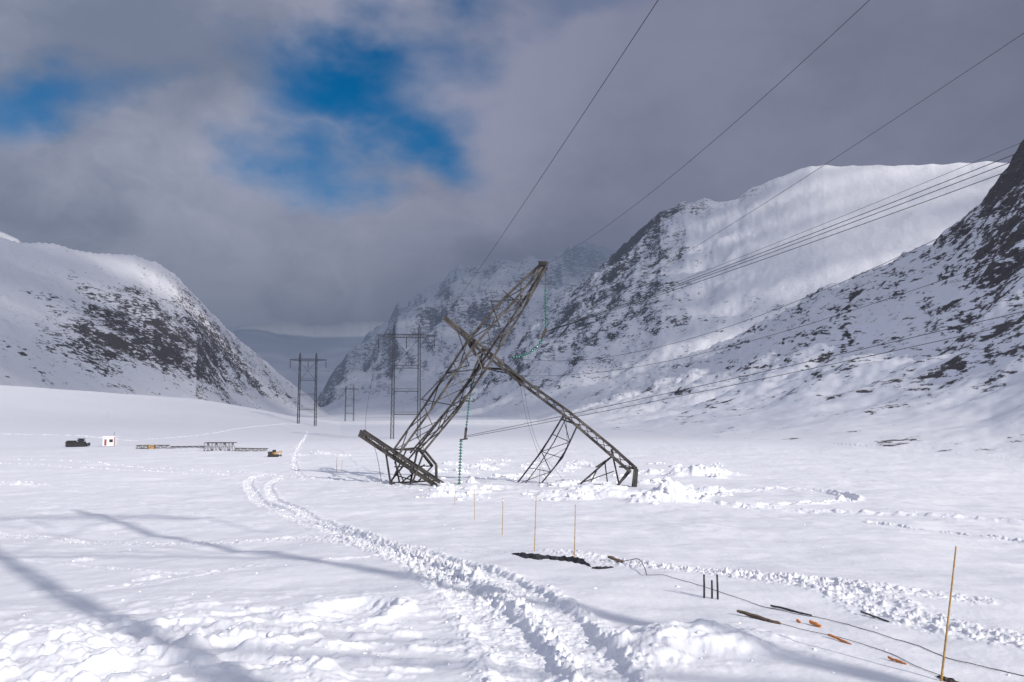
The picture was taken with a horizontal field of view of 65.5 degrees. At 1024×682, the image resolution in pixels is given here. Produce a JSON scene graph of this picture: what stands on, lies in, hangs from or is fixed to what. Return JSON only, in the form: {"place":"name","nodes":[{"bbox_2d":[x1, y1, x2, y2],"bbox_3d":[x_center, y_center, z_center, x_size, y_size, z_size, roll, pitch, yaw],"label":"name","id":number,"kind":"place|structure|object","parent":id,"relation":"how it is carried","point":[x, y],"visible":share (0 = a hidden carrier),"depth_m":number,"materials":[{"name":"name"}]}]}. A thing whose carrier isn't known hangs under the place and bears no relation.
{"place":"outdoors","nodes":[
{"label":"outdoors","id":0,"kind":"place"},
{"bbox_2d":[267,450,281,456],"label":"excavator","id":1,"kind":"object","parent":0,"point":[272,453],"visible":1,"depth_m":138.27,"materials":[{"name":"yellow metal"}]},
{"bbox_2d":[0,140,1023,681],"bbox_3d":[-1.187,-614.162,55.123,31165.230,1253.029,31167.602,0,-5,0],"label":"ground","id":2,"kind":"structure","parent":0,"point":[94,348],"depth_m":118.38,"materials":[{"name":"white snow"}]},
{"bbox_2d":[65,438,89,446],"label":"snow groomer","id":3,"kind":"object","parent":2,"relation":"on","point":[80,442],"visible":1,"depth_m":197.66,"materials":[{"name":"black metal"}]},
{"bbox_2d":[102,432,117,445],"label":"site hut","id":4,"kind":"object","parent":2,"relation":"on","point":[110,440],"visible":0.98,"depth_m":197.47,"materials":[{"name":"white paint"}]},
{"bbox_2d":[136,445,169,448],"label":"dismantled lattice section","id":5,"kind":"object","parent":2,"relation":"on","point":[166,446],"visible":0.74,"depth_m":183.17,"materials":[{"name":"metal"}]},
{"bbox_2d":[170,446,205,448],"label":"dismantled lattice section","id":6,"kind":"object","parent":2,"relation":"on","point":[171,447],"visible":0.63,"depth_m":178.30,"materials":[{"name":"metal"}]},
{"bbox_2d":[204,442,236,450],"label":"dismantled lattice section","id":7,"kind":"object","parent":2,"relation":"on","point":[212,446],"visible":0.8,"depth_m":164.29,"materials":[{"name":"metal"}]},
{"bbox_2d":[234,448,267,450],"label":"dismantled lattice section","id":8,"kind":"object","parent":2,"relation":"on","point":[245,449],"visible":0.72,"depth_m":163.31,"materials":[{"name":"metal"}]},
{"bbox_2d":[289,353,325,425],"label":"lattice power pylon","id":9,"kind":"object","parent":2,"relation":"on","point":[299,393],"visible":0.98,"depth_m":414.20,"materials":[{"name":"metal"}]},
{"bbox_2d":[343,387,358,420],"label":"lattice power pylon","id":10,"kind":"object","parent":2,"relation":"on","point":[346,389],"visible":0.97,"depth_m":837.97,"materials":[{"name":"metal"}]},
{"bbox_2d":[377,324,435,438],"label":"lattice power pylon","id":11,"kind":"object","parent":2,"relation":"on","point":[410,336],"visible":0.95,"depth_m":261.96,"materials":[{"name":"metal"}]},
{"bbox_2d":[365,353,381,480],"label":"power line","id":12,"kind":"object","parent":11,"relation":"attached to","point":[365,428],"visible":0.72,"depth_m":154.79,"materials":[{"name":"metal"}]},
{"bbox_2d":[358,261,637,486],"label":"collapsed lattice pylon","id":13,"kind":"object","parent":2,"relation":"on","point":[472,342],"visible":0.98,"depth_m":73.54,"materials":[{"name":"metal"}]},
{"bbox_2d":[520,386,547,483],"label":"hanging cable","id":14,"kind":"object","parent":13,"relation":"hanging from","point":[531,434],"visible":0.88,"depth_m":73.53,"materials":[{"name":"metal"}]},
{"bbox_2d":[446,0,657,315],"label":"power line","id":15,"kind":"object","parent":13,"relation":"attached to","point":[570,133],"visible":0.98,"depth_m":36.29,"materials":[{"name":"metal"}]},
{"bbox_2d":[547,0,868,263],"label":"power line","id":16,"kind":"object","parent":13,"relation":"attached to","point":[734,122],"visible":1,"depth_m":38.64,"materials":[{"name":"metal"}]},
{"bbox_2d":[467,311,1023,435],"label":"power line","id":17,"kind":"object","parent":13,"relation":"attached to","point":[768,370],"visible":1,"depth_m":55.06,"materials":[{"name":"metal"}]},
{"bbox_2d":[469,322,1023,436],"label":"power line","id":18,"kind":"object","parent":13,"relation":"attached to","point":[768,377],"visible":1,"depth_m":55.16,"materials":[{"name":"metal"}]},
{"bbox_2d":[517,196,1023,360],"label":"power line","id":19,"kind":"object","parent":13,"relation":"attached to","point":[795,301],"visible":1,"depth_m":53.53,"materials":[{"name":"metal"}]},
{"bbox_2d":[520,251,1023,375],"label":"power line","id":20,"kind":"object","parent":13,"relation":"attached to","point":[797,327],"visible":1,"depth_m":54.56,"materials":[{"name":"metal"}]},
{"bbox_2d":[551,141,1023,329],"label":"power line","id":21,"kind":"object","parent":13,"relation":"attached to","point":[807,230],"visible":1,"depth_m":52.67,"materials":[{"name":"metal"}]},
{"bbox_2d":[552,150,1023,329],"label":"power line","id":22,"kind":"object","parent":13,"relation":"attached to","point":[807,235],"visible":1,"depth_m":52.50,"materials":[{"name":"metal"}]},
{"bbox_2d":[0,423,1023,681],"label":"snow clods","id":23,"kind":"object","parent":2,"relation":"on","point":[668,489],"visible":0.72,"depth_m":51.78,"materials":[{"name":"white snow"}]},
{"bbox_2d":[534,508,535,550],"bbox_3d":[0.674,5.357,23.252,0.090,1.715,0.036,0,-5,0],"label":"bamboo marker pole","id":24,"kind":"object","parent":2,"relation":"on","point":[535,529],"visible":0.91,"depth_m":23.24,"materials":[{"name":"beige wood"}]},
{"bbox_2d":[512,552,590,566],"bbox_3d":[1.133,5.693,20.906,0.938,0.332,3.900,4,-6,-36],"label":"dark tarpaulin","id":25,"kind":"object","parent":2,"relation":"on","point":[559,558],"visible":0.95,"depth_m":21.00,"materials":[{"name":"black fabric"}]},
{"bbox_2d":[574,505,575,556],"bbox_3d":[1.628,5.036,20.723,0.073,1.540,0.036,0,-5,0],"label":"bamboo marker pole","id":26,"kind":"object","parent":2,"relation":"on","point":[574,531],"visible":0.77,"depth_m":20.72,"materials":[{"name":"beige wood"}]},
{"bbox_2d":[607,556,623,562],"bbox_3d":[2.677,5.630,20.535,0.171,0.126,1.370,1,-5,-9],"label":"wooden plank","id":27,"kind":"object","parent":2,"relation":"on","point":[615,559],"visible":0.96,"depth_m":20.44,"materials":[{"name":"brown wood"}]},
{"bbox_2d":[703,574,704,597],"bbox_3d":[3.560,4.597,14.770,0.048,0.528,0.042,0,-5,0],"label":"black stake","id":28,"kind":"object","parent":2,"relation":"on","point":[703,585],"visible":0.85,"depth_m":14.76,"materials":[{"name":"plastic"}]},
{"bbox_2d":[711,580,712,598],"bbox_3d":[3.691,4.639,14.713,0.047,0.429,0.042,0,-5,0],"label":"black stake","id":29,"kind":"object","parent":2,"relation":"on","point":[711,589],"visible":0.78,"depth_m":14.71,"materials":[{"name":"plastic"}]},
{"bbox_2d":[716,574,718,598],"bbox_3d":[3.779,4.572,14.650,0.042,0.546,0.042,0,-5,0],"label":"black stake","id":30,"kind":"object","parent":2,"relation":"on","point":[717,585],"visible":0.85,"depth_m":14.64,"materials":[{"name":"plastic"}]},
{"bbox_2d":[737,610,780,623],"bbox_3d":[3.881,4.350,12.552,0.111,0.040,0.928,3,-6,-26],"label":"wooden plank","id":31,"kind":"object","parent":2,"relation":"on","point":[759,617],"visible":1,"depth_m":12.53,"materials":[{"name":"brown wood"}]},
{"bbox_2d":[770,605,811,615],"bbox_3d":[4.752,4.595,13.591,0.036,0.067,0.944,2,-6,-25],"label":"black pipe","id":32,"kind":"object","parent":2,"relation":"on","point":[784,608],"visible":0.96,"depth_m":13.59,"materials":[{"name":"plastic"}]},
{"bbox_2d":[809,620,820,627],"bbox_3d":[4.612,4.304,12.116,0.061,0.073,0.237,2,-6,-22],"label":"orange plastic piece","id":33,"kind":"object","parent":2,"relation":"on","point":[811,622],"visible":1,"depth_m":12.10,"materials":[{"name":"orange plastic"}]},
{"bbox_2d":[828,634,851,644],"bbox_3d":[4.575,4.170,11.130,0.037,0.053,0.451,2,-5,-20],"label":"orange plastic piece","id":34,"kind":"object","parent":2,"relation":"on","point":[837,638],"visible":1,"depth_m":11.13,"materials":[{"name":"orange plastic"}]},
{"bbox_2d":[657,574,1023,675],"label":"ground cable","id":35,"kind":"object","parent":2,"relation":"on","point":[860,628],"visible":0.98,"depth_m":11.70,"materials":[{"name":"black plastic"}]},
{"bbox_2d":[781,623,938,674],"bbox_3d":[4.689,4.152,10.901,0.230,0.100,2.935,2,-5,-21],"label":"ground cable","id":36,"kind":"object","parent":2,"relation":"on","point":[866,645],"visible":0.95,"depth_m":10.83,"materials":[{"name":"black plastic"}]},
{"bbox_2d":[860,611,889,621],"bbox_3d":[5.926,4.503,13.026,0.023,0.100,0.988,0,-5,-1],"label":"black pipe","id":37,"kind":"object","parent":2,"relation":"on","point":[869,614],"visible":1,"depth_m":13.02,"materials":[{"name":"plastic"}]},
{"bbox_2d":[888,656,906,664],"bbox_3d":[4.855,4.029,10.044,0.031,0.048,0.267,2,-6,-26],"label":"orange plastic piece","id":38,"kind":"object","parent":2,"relation":"on","point":[896,660],"visible":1,"depth_m":10.04,"materials":[{"name":"orange plastic"}]},
{"bbox_2d":[937,675,954,681],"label":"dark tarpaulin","id":39,"kind":"object","parent":2,"relation":"on","point":[951,679],"visible":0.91,"depth_m":9.34,"materials":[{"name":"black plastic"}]},
{"bbox_2d":[940,546,956,680],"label":"bamboo marker pole","id":40,"kind":"object","parent":2,"relation":"on","point":[944,651],"visible":1,"depth_m":9.41,"materials":[{"name":"beige wood"}]},
{"bbox_2d":[0,0,1023,328],"label":"sky","id":41,"kind":"structure","parent":0,"point":[303,162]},
{"bbox_2d":[592,566,612,568],"bbox_3d":[2.205,5.384,18.938,0.653,0.092,0.395,2,-6,-21],"label":"dark tarpaulin","id":42,"kind":"object","parent":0,"point":[600,567],"visible":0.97,"depth_m":18.85,"materials":[{"name":"black plastic"}]},
{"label":"lattice power pylon","id":43,"kind":"object","parent":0,"visible":0},
{"bbox_2d":[547,33,1023,331],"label":"power line","id":44,"kind":"object","parent":43,"relation":"attached to","point":[826,163],"visible":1,"depth_m":34.72,"materials":[{"name":"metal"}]},
{"bbox_2d":[550,157,1023,330],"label":"power line","id":45,"kind":"object","parent":43,"relation":"attached to","point":[809,238],"visible":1,"depth_m":52.54,"materials":[{"name":"metal"}]},
{"bbox_2d":[554,165,1023,329],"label":"power line","id":46,"kind":"object","parent":43,"relation":"attached to","point":[808,243],"visible":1,"depth_m":52.76,"materials":[{"name":"metal"}]}
]}

